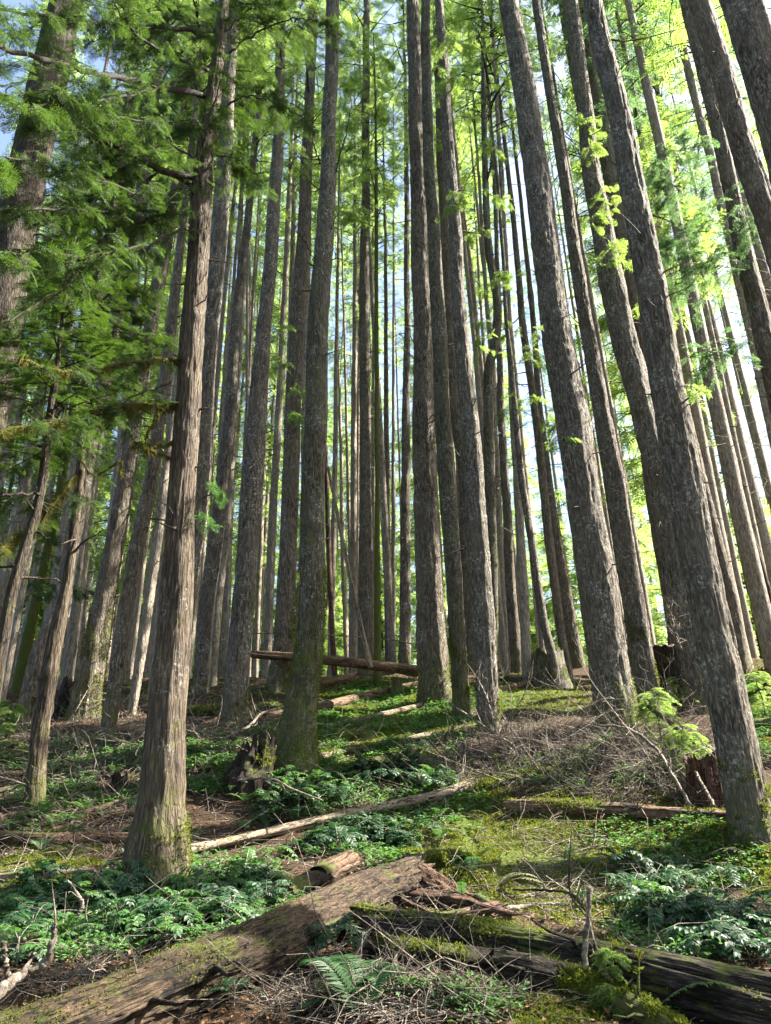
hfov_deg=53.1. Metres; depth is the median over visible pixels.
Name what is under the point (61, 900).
oregon grape plant
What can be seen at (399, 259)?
fir tree
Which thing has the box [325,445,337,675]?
broken snag
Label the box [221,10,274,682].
fir tree
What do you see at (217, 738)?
fallen branch
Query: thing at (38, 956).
oregon grape plant
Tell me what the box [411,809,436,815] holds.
oregon grape plant
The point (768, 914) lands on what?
oregon grape plant
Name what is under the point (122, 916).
oregon grape plant
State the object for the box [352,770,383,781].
oregon grape plant
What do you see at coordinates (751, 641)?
fir tree
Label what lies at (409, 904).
wood splinter
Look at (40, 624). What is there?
young conifer
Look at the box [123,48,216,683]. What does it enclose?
fir tree
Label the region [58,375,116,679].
fir tree
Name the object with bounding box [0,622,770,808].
brush pile
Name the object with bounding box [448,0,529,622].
fir tree
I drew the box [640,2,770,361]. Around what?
fir tree
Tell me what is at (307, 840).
oregon grape plant
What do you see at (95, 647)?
fir tree
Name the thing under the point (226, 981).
leafy sprout
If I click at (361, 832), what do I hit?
oregon grape plant
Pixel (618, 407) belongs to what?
fir tree
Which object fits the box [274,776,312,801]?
oregon grape plant
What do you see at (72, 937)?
oregon grape plant
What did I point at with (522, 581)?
fir tree
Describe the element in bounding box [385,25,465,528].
fir tree
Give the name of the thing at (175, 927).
oregon grape plant
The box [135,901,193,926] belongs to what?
oregon grape plant
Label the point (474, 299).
fir tree
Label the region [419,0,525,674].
fir tree
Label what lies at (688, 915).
oregon grape plant
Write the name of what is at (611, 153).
fir tree
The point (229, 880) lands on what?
oregon grape plant
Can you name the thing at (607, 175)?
fir tree
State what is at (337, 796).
oregon grape plant
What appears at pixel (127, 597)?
fir tree
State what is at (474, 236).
fir tree
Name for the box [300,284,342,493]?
fir tree
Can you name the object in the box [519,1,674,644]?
fir tree
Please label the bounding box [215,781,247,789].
fern
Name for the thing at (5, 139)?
sky
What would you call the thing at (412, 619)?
young conifer
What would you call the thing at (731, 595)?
fir tree
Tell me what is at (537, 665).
tree stump
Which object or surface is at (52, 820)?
fern
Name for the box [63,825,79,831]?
fern
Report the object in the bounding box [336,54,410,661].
fir tree
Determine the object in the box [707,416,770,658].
young conifer
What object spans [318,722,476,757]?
fallen log
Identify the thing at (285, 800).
oregon grape plant
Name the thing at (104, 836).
fallen log
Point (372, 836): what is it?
oregon grape plant
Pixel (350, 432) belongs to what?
fir tree
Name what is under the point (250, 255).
fir tree
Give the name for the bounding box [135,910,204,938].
oregon grape plant
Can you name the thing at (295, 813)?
fern
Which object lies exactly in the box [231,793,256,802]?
fern
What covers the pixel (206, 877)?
oregon grape plant
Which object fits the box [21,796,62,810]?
fern
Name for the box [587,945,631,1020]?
young hemlock
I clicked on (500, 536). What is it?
fir tree
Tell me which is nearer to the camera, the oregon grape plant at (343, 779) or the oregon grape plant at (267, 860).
the oregon grape plant at (267, 860)
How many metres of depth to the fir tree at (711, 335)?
29.02 m
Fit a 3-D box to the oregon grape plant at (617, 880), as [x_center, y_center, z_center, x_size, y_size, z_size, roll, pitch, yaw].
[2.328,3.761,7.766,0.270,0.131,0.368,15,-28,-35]
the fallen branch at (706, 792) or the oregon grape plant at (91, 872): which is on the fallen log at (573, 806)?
the fallen branch at (706, 792)
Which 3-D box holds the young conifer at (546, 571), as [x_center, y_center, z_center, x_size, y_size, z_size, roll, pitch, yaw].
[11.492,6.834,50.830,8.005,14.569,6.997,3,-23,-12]
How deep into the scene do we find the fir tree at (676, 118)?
27.15 m
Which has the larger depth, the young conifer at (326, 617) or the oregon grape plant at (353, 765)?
the young conifer at (326, 617)
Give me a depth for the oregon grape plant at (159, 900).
6.45 m
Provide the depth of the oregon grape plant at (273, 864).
7.83 m
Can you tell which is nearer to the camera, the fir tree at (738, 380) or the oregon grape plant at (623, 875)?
the oregon grape plant at (623, 875)
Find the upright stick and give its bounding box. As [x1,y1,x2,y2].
[581,886,591,970]
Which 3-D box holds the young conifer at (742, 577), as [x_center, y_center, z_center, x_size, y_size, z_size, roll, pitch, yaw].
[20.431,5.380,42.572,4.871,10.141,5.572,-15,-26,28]
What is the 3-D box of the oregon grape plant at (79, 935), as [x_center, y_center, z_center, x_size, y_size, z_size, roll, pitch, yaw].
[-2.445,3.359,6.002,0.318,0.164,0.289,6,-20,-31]
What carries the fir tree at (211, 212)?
on the ground
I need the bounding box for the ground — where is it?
[0,658,770,1023]
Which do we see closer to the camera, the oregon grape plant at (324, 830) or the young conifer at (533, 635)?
the oregon grape plant at (324, 830)
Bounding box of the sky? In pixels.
[0,0,770,667]
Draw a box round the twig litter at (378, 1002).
[0,670,770,1023]
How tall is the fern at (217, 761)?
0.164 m
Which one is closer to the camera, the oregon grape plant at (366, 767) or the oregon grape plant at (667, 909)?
the oregon grape plant at (667, 909)
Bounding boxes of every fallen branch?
[0,876,58,998]
[0,940,10,978]
[49,920,129,978]
[67,880,84,914]
[193,724,250,749]
[221,688,280,739]
[231,952,313,1004]
[237,762,322,799]
[360,998,488,1023]
[388,974,411,991]
[419,817,447,846]
[450,695,519,767]
[461,654,506,733]
[505,889,577,909]
[512,882,598,931]
[563,828,585,915]
[580,660,629,725]
[583,895,610,979]
[595,957,632,986]
[597,709,691,805]
[641,700,710,753]
[658,586,688,648]
[694,770,715,809]
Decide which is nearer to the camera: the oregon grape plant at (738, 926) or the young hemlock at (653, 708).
the oregon grape plant at (738, 926)
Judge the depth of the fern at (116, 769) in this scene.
11.94 m
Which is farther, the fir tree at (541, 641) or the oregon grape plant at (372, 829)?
the fir tree at (541, 641)
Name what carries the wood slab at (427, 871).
on the ground
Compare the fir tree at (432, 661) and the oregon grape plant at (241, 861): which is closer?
the oregon grape plant at (241, 861)
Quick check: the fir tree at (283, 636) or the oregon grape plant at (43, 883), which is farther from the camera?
the fir tree at (283, 636)
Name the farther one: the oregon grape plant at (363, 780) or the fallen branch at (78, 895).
the oregon grape plant at (363, 780)
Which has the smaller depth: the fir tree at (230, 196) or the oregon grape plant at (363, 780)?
the oregon grape plant at (363, 780)
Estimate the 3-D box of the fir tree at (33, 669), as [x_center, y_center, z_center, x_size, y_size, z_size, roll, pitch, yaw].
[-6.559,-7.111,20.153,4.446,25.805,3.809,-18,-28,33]
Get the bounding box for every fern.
[0,755,18,762]
[0,815,26,828]
[9,802,66,820]
[20,809,44,820]
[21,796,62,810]
[25,913,94,935]
[29,836,80,851]
[44,815,69,824]
[46,913,108,933]
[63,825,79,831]
[65,799,100,808]
[73,823,89,831]
[96,809,120,816]
[104,764,131,771]
[186,774,200,783]
[189,828,207,835]
[194,757,218,770]
[202,756,226,764]
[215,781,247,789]
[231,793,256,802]
[269,809,308,821]
[270,804,289,812]
[288,985,367,1019]
[289,802,313,810]
[298,953,397,1014]
[308,961,391,994]
[354,959,433,986]
[378,732,402,737]
[383,821,409,833]
[395,789,422,798]
[401,768,437,782]
[417,761,444,770]
[417,782,441,788]
[418,992,518,1018]
[421,806,449,816]
[429,826,463,837]
[437,976,476,991]
[447,882,489,900]
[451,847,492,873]
[454,804,486,813]
[487,872,545,884]
[615,856,648,871]
[621,823,695,867]
[662,980,733,1010]
[681,871,724,887]
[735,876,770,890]
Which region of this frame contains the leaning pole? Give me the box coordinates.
[327,466,372,668]
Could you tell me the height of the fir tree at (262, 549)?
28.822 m
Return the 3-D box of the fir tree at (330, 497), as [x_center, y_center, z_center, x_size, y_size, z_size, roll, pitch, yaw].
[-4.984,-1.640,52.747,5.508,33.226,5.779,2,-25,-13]
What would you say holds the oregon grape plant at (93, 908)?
on the ground
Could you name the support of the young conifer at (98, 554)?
on the ground
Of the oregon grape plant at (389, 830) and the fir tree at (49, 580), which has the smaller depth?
the oregon grape plant at (389, 830)
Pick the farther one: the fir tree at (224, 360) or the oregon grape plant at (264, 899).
the fir tree at (224, 360)
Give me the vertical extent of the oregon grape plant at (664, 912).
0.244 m
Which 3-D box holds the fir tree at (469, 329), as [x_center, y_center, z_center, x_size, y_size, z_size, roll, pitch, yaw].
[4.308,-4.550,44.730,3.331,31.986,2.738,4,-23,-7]
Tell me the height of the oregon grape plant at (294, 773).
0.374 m
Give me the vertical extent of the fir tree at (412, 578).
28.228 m
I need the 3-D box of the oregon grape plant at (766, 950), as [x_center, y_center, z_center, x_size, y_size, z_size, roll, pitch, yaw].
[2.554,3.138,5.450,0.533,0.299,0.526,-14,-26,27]
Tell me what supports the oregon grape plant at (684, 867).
on the ground
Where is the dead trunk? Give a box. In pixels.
[251,650,450,675]
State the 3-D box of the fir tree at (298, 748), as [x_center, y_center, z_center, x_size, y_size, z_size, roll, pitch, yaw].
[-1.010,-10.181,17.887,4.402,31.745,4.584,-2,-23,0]
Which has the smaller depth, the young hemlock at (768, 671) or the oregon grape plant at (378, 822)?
the oregon grape plant at (378, 822)
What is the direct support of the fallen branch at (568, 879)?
on the fallen branch at (558, 891)
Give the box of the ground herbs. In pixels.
[0,673,770,1022]
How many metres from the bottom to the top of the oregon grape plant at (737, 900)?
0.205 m
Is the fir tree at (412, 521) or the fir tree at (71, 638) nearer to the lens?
the fir tree at (71, 638)
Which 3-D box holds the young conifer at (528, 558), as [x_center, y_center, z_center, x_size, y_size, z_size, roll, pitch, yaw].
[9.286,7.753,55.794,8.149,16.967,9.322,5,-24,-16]
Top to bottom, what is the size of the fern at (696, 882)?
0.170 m
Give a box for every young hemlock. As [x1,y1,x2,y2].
[0,699,28,752]
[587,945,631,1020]
[622,687,692,747]
[652,724,712,784]
[661,677,698,705]
[744,671,770,715]
[756,668,770,700]
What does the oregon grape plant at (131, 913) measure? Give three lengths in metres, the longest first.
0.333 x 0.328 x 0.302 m
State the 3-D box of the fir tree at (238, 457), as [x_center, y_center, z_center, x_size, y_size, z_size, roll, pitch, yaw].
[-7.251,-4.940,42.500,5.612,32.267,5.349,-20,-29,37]
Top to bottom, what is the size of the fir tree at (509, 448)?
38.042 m
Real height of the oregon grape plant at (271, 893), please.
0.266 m
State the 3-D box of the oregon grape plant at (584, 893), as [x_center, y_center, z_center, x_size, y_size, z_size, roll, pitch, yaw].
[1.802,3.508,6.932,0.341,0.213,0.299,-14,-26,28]
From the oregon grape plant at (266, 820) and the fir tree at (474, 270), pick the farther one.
the fir tree at (474, 270)
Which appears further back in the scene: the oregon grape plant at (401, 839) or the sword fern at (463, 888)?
the oregon grape plant at (401, 839)
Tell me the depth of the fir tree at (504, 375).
51.73 m
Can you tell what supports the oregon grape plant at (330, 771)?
on the ground
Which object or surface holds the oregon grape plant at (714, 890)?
on the ground
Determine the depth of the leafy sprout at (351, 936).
5.98 m
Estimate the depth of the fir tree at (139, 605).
28.01 m
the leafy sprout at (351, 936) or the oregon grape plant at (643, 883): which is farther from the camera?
the oregon grape plant at (643, 883)
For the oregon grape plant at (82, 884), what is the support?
on the ground
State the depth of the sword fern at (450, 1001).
4.60 m
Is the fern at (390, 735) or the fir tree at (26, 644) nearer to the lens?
the fern at (390, 735)
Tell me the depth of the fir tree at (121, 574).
43.84 m
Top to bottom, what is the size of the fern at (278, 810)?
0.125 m
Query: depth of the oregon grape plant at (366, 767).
12.11 m
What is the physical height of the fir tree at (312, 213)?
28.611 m
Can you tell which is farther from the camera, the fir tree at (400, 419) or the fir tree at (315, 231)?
the fir tree at (400, 419)
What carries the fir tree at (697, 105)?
on the ground
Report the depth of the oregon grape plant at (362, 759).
12.14 m
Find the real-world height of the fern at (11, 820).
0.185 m
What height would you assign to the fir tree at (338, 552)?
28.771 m
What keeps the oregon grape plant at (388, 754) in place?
on the ground
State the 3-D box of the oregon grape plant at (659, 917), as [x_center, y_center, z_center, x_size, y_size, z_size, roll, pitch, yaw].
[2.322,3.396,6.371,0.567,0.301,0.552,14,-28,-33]
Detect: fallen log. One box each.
[0,752,123,792]
[0,830,127,848]
[0,854,437,1023]
[0,865,106,880]
[46,788,138,801]
[49,732,118,753]
[72,795,137,814]
[186,701,280,717]
[191,777,477,852]
[212,627,415,649]
[262,680,417,719]
[277,870,335,899]
[309,850,360,884]
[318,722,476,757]
[319,672,359,687]
[323,702,423,729]
[327,745,428,774]
[343,898,770,1023]
[360,928,616,989]
[387,846,450,864]
[466,753,559,793]
[499,673,534,683]
[499,680,528,691]
[501,786,725,820]
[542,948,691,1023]
[754,718,770,724]
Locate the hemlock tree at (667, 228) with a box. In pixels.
[632,117,770,603]
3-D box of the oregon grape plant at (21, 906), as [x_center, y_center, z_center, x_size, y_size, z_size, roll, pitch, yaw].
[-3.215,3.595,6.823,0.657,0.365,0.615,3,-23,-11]
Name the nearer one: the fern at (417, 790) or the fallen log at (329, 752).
the fern at (417, 790)
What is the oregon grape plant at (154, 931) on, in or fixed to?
on the ground
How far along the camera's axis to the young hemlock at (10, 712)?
13.57 m
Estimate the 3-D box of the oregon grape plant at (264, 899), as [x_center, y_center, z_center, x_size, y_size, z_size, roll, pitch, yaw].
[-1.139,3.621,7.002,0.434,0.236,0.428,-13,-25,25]
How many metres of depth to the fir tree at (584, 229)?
33.93 m
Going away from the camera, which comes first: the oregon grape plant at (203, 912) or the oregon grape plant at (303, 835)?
the oregon grape plant at (203, 912)
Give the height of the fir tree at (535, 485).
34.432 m
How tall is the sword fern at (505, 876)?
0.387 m
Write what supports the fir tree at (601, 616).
on the ground
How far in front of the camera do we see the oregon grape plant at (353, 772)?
11.66 m
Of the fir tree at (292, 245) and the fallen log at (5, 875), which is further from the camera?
the fir tree at (292, 245)
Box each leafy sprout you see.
[207,977,270,1008]
[301,930,331,965]
[347,921,371,948]
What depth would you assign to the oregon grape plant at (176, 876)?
7.39 m
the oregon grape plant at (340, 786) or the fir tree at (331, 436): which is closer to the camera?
the oregon grape plant at (340, 786)
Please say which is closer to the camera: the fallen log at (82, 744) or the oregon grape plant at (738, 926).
the oregon grape plant at (738, 926)
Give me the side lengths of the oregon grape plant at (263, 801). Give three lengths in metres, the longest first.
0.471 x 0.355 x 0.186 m
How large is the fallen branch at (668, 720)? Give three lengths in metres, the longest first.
2.465 x 0.089 x 0.077 m
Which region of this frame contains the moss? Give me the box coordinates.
[0,659,770,1023]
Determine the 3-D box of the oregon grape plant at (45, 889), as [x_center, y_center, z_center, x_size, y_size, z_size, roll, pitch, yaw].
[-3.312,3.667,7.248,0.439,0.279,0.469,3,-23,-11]
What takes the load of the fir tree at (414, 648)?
on the ground
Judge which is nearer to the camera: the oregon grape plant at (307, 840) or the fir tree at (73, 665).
the oregon grape plant at (307, 840)
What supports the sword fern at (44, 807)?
on the ground
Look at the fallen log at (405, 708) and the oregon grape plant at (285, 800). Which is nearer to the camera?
the oregon grape plant at (285, 800)
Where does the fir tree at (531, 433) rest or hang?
on the ground
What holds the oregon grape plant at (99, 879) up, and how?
on the ground
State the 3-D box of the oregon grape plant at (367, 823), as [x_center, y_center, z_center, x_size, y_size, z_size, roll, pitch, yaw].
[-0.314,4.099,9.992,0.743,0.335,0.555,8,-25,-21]
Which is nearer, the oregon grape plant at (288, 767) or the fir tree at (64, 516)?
the oregon grape plant at (288, 767)
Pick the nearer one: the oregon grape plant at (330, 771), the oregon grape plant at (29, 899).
the oregon grape plant at (29, 899)
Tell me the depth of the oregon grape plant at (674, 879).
7.16 m
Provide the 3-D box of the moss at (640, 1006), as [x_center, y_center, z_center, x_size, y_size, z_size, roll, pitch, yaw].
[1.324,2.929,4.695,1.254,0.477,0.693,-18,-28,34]
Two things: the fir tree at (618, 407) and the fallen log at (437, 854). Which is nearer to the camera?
the fallen log at (437, 854)
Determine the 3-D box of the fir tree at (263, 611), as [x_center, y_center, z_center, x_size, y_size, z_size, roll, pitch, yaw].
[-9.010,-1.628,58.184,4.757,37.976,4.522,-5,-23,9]
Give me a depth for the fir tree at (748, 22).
10.88 m
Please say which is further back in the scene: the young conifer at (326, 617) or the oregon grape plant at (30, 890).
the young conifer at (326, 617)
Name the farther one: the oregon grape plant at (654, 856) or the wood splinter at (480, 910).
the oregon grape plant at (654, 856)
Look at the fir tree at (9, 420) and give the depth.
36.70 m
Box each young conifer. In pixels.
[0,484,68,685]
[2,479,60,678]
[17,500,108,650]
[17,555,69,680]
[94,503,194,676]
[136,518,206,677]
[231,567,261,666]
[251,497,347,677]
[261,516,342,674]
[275,547,327,674]
[325,570,348,674]
[335,503,416,660]
[335,533,415,673]
[383,558,416,664]
[396,592,415,664]
[502,508,546,653]
[514,538,535,648]
[528,487,587,665]
[530,519,587,661]
[568,445,667,660]
[645,581,666,644]
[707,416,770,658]
[732,533,760,658]
[744,496,770,653]
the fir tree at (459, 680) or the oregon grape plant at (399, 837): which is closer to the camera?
the oregon grape plant at (399, 837)
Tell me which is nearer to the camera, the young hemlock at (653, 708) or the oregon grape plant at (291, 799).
the oregon grape plant at (291, 799)
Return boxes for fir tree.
[0,0,81,504]
[0,0,144,617]
[0,0,160,711]
[0,10,95,480]
[0,13,87,526]
[0,67,96,535]
[0,71,144,618]
[0,176,64,627]
[0,193,69,583]
[1,0,95,483]
[1,101,96,574]
[7,51,135,687]
[8,237,80,688]
[9,0,206,728]
[9,225,122,591]
[10,140,128,693]
[31,12,184,623]
[42,171,114,625]
[56,182,142,685]
[57,21,187,688]
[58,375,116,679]
[61,2,158,683]
[64,0,268,720]
[69,98,159,680]
[70,174,147,679]
[72,93,187,559]
[87,146,182,680]
[91,78,142,531]
[92,232,181,610]
[97,0,202,538]
[97,221,187,592]
[98,102,182,620]
[99,0,293,734]
[110,271,150,658]
[118,190,161,593]
[119,216,218,677]
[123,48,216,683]
[124,159,215,551]
[127,0,287,715]
[129,119,197,678]
[134,0,204,699]
[135,0,237,484]
[138,267,209,629]
[150,139,233,536]
[167,0,309,659]
[189,1,275,678]
[191,8,306,694]
[195,130,255,645]
[195,334,236,631]
[196,298,243,624]
[198,0,356,726]
[206,198,285,622]
[209,0,271,508]
[209,252,233,519]
[210,12,302,686]
[210,157,301,677]
[211,124,245,398]
[213,26,272,676]
[215,140,257,560]
[217,95,277,676]
[217,338,244,676]
[218,22,289,553]
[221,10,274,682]
[233,134,281,572]
[233,211,263,565]
[234,133,270,525]
[235,0,364,503]
[240,292,286,677]
[241,295,281,675]
[242,0,378,777]
[245,8,344,678]
[247,0,361,692]
[250,1,341,539]
[254,219,295,647]
[256,183,299,506]
[259,459,280,663]
[264,195,312,571]
[276,410,348,643]
[277,95,358,551]
[277,97,324,545]
[292,93,320,544]
[293,233,334,651]
[296,96,347,535]
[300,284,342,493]
[311,21,396,673]
[311,126,337,364]
[312,61,374,677]
[312,187,352,673]
[316,0,406,674]
[323,225,352,654]
[324,305,396,644]
[324,341,350,668]
[324,349,350,648]
[324,417,344,537]
[328,154,383,654]
[329,46,410,653]
[330,96,359,605]
[330,405,350,621]
[334,130,379,552]
[335,32,410,684]
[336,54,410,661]
[338,0,410,662]
[343,307,396,491]
[343,373,389,487]
[349,206,391,590]
[349,306,388,591]
[354,0,462,664]
[369,286,390,604]
[369,292,397,591]
[372,24,411,631]
[380,261,412,590]
[381,394,410,638]
[381,395,411,568]
[382,507,414,663]
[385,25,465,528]
[389,247,446,629]
[389,399,412,561]
[390,0,457,704]
[390,0,474,671]
[390,3,439,508]
[390,319,455,613]
[395,383,447,659]
[400,222,445,590]
[409,16,492,487]
[410,0,472,719]
[410,131,486,453]
[417,0,502,737]
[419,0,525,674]
[430,0,519,525]
[430,0,559,688]
[430,10,472,552]
[432,0,517,668]
[432,0,532,673]
[433,92,483,388]
[433,93,472,488]
[437,22,512,665]
[442,551,450,664]
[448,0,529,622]
[448,0,554,677]
[451,0,574,685]
[451,428,458,526]
[454,0,585,668]
[454,22,520,686]
[455,34,521,656]
[461,0,561,652]
[462,133,505,479]
[463,199,502,517]
[463,269,476,334]
[464,206,531,581]
[474,279,537,546]
[474,290,520,525]
[491,239,547,647]
[494,0,662,702]
[499,0,642,734]
[501,364,552,634]
[504,390,543,558]
[506,0,655,644]
[509,395,545,562]
[515,468,550,597]
[517,251,571,587]
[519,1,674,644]
[522,97,630,666]
[529,0,716,486]
[532,414,570,637]
[542,0,751,673]
[543,4,667,213]
[545,0,708,714]
[557,61,727,542]
[558,0,770,669]
[566,102,735,514]
[569,0,770,849]
[578,0,644,375]
[589,0,753,668]
[596,300,666,636]
[600,296,648,522]
[607,350,662,643]
[609,1,770,585]
[615,0,770,449]
[617,1,770,576]
[617,31,758,658]
[630,0,770,464]
[631,0,770,446]
[631,447,665,643]
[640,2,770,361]
[642,0,770,545]
[657,47,770,510]
[684,170,770,515]
[686,2,767,273]
[687,0,770,275]
[703,105,760,398]
[709,26,765,257]
[718,0,770,356]
[736,373,770,521]
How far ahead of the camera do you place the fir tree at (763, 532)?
29.68 m
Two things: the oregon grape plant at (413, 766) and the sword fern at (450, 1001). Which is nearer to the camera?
the sword fern at (450, 1001)
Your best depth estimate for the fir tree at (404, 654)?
26.14 m
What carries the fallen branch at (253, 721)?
on the ground
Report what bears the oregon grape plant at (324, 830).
on the ground
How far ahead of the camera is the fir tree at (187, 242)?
37.61 m
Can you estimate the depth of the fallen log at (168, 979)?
5.06 m
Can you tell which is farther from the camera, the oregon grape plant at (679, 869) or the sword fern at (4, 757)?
the sword fern at (4, 757)
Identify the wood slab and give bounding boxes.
[398,853,488,902]
[407,888,525,919]
[443,898,509,915]
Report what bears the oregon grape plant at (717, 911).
on the ground
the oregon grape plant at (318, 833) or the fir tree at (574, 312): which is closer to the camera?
the oregon grape plant at (318, 833)
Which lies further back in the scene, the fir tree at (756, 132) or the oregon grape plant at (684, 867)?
the fir tree at (756, 132)
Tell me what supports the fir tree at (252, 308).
on the ground
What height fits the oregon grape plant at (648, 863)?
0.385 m
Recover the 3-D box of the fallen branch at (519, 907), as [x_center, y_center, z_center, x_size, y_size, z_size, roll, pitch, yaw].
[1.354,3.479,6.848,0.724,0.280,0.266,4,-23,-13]
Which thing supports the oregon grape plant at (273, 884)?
on the ground
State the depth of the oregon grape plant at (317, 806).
10.58 m
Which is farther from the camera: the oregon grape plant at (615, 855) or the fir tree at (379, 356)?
the fir tree at (379, 356)
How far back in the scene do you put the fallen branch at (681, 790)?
10.09 m
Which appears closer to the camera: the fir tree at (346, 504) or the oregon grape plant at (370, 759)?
the oregon grape plant at (370, 759)
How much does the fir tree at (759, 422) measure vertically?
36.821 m
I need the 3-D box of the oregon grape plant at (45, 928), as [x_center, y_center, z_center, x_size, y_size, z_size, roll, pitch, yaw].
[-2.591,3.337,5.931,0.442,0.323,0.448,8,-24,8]
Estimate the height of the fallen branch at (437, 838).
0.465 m
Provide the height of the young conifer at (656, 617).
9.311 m
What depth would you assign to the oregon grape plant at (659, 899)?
6.52 m
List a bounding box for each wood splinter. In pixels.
[401,897,431,911]
[451,906,502,915]
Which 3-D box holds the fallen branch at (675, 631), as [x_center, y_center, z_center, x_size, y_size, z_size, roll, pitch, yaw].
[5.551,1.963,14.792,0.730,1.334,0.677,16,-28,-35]
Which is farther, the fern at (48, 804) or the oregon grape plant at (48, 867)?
the fern at (48, 804)
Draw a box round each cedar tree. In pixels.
[0,0,357,894]
[0,92,178,809]
[0,215,151,699]
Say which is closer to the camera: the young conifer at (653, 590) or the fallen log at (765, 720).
the fallen log at (765, 720)
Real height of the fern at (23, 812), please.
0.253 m
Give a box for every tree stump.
[3,698,18,723]
[51,675,74,719]
[108,771,127,793]
[216,727,277,799]
[390,677,403,695]
[530,647,573,688]
[652,644,682,696]
[683,750,725,809]
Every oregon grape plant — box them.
[0,868,51,896]
[0,893,58,920]
[0,894,58,919]
[0,902,27,932]
[0,903,66,939]
[0,923,64,965]
[0,945,25,958]
[0,946,54,964]
[1,883,50,915]
[2,898,48,918]
[5,937,37,956]
[8,877,63,909]
[9,885,56,911]
[10,885,78,912]
[13,859,78,896]
[19,880,55,906]
[28,918,67,951]
[28,930,79,960]
[29,867,67,882]
[47,914,93,932]
[53,887,84,906]
[56,877,97,892]
[56,881,109,916]
[59,930,98,942]
[62,930,91,942]
[70,869,116,888]
[70,923,119,936]
[72,860,126,895]
[78,932,131,953]
[82,897,133,923]
[83,886,131,897]
[95,890,146,910]
[96,859,153,880]
[99,872,156,892]
[105,910,146,931]
[107,895,154,909]
[107,909,164,947]
[111,797,137,809]
[111,897,167,929]
[113,920,172,944]
[115,885,146,896]
[120,885,144,910]
[123,901,207,927]
[124,911,157,937]
[130,916,203,958]
[132,881,167,893]
[132,898,178,918]
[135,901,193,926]
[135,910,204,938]
[143,895,184,908]
[149,887,201,909]
[152,874,204,896]
[155,902,202,918]
[158,907,230,944]
[160,897,225,937]
[161,887,200,896]
[163,874,219,897]
[171,894,203,903]
[179,861,228,876]
[183,887,236,920]
[185,883,243,905]
[194,908,213,923]
[196,893,258,922]
[202,881,231,892]
[205,900,248,926]
[208,892,258,927]
[210,874,230,885]
[211,876,262,891]
[213,864,241,882]
[215,891,260,915]
[218,847,275,883]
[223,911,252,927]
[227,862,281,876]
[229,853,279,874]
[229,866,275,876]
[229,878,246,889]
[234,819,262,827]
[238,865,293,884]
[239,881,264,894]
[240,871,270,879]
[241,871,269,884]
[242,888,294,902]
[243,879,292,902]
[243,895,287,913]
[245,804,288,823]
[246,869,282,890]
[247,791,279,801]
[248,863,275,874]
[248,873,279,883]
[248,896,280,908]
[251,785,282,807]
[253,799,278,804]
[255,815,282,827]
[255,894,278,907]
[256,797,288,816]
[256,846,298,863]
[261,793,301,820]
[268,796,299,803]
[272,768,303,789]
[273,786,287,795]
[273,796,312,803]
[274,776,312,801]
[275,765,308,776]
[275,841,312,852]
[276,781,313,808]
[276,805,312,817]
[279,771,308,784]
[284,783,319,805]
[288,781,330,813]
[288,829,321,854]
[291,837,315,846]
[296,775,325,788]
[297,833,334,841]
[298,828,343,842]
[303,784,334,802]
[305,830,341,839]
[305,911,368,958]
[307,769,348,780]
[308,804,326,812]
[310,769,336,784]
[311,823,368,856]
[312,822,355,846]
[320,784,353,796]
[322,770,340,785]
[322,774,361,794]
[323,826,366,848]
[328,788,360,802]
[329,793,352,806]
[331,814,373,835]
[333,826,373,840]
[339,759,372,775]
[339,771,370,786]
[341,754,378,772]
[342,819,357,838]
[350,765,379,771]
[351,811,386,841]
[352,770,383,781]
[354,760,380,768]
[355,814,398,834]
[355,831,375,837]
[356,779,377,788]
[357,832,398,850]
[358,830,405,845]
[360,824,380,831]
[366,757,389,768]
[367,768,409,786]
[370,751,397,771]
[373,828,409,842]
[381,827,402,838]
[383,765,420,784]
[384,822,403,832]
[386,788,409,794]
[389,752,424,762]
[392,830,415,841]
[393,829,423,848]
[394,834,419,844]
[395,740,435,754]
[395,758,431,766]
[397,755,418,770]
[397,764,419,777]
[397,815,433,828]
[405,772,442,785]
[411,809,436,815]
[414,778,445,787]
[422,822,452,832]
[427,769,446,776]
[432,771,457,782]
[567,889,605,904]
[592,847,649,873]
[598,878,631,884]
[599,871,660,888]
[605,854,667,874]
[606,885,675,905]
[616,880,676,919]
[617,903,670,929]
[621,901,695,928]
[625,873,687,882]
[630,890,695,922]
[633,840,675,869]
[636,875,669,892]
[642,867,698,886]
[644,874,685,884]
[644,898,687,926]
[650,920,702,939]
[654,864,703,883]
[654,883,689,892]
[654,905,688,925]
[655,855,696,872]
[655,871,717,896]
[659,912,703,941]
[660,925,740,959]
[663,896,738,939]
[666,900,744,924]
[668,888,723,922]
[668,892,720,913]
[672,905,720,921]
[672,917,712,936]
[676,915,748,951]
[681,887,747,912]
[682,918,759,938]
[697,901,757,941]
[698,911,770,944]
[699,865,761,886]
[699,919,770,963]
[706,892,734,901]
[710,911,770,945]
[718,906,760,923]
[718,930,770,965]
[721,897,770,916]
[732,889,770,910]
[733,897,760,910]
[733,937,770,963]
[736,925,770,955]
[751,920,770,936]
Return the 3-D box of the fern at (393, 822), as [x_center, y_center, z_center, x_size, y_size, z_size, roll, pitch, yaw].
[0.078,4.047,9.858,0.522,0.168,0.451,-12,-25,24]
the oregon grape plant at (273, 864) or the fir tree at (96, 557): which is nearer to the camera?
the oregon grape plant at (273, 864)
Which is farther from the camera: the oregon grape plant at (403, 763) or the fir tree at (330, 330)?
the fir tree at (330, 330)
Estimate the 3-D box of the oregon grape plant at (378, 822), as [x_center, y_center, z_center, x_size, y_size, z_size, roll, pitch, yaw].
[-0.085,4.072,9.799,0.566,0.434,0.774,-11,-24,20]
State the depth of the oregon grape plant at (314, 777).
11.30 m

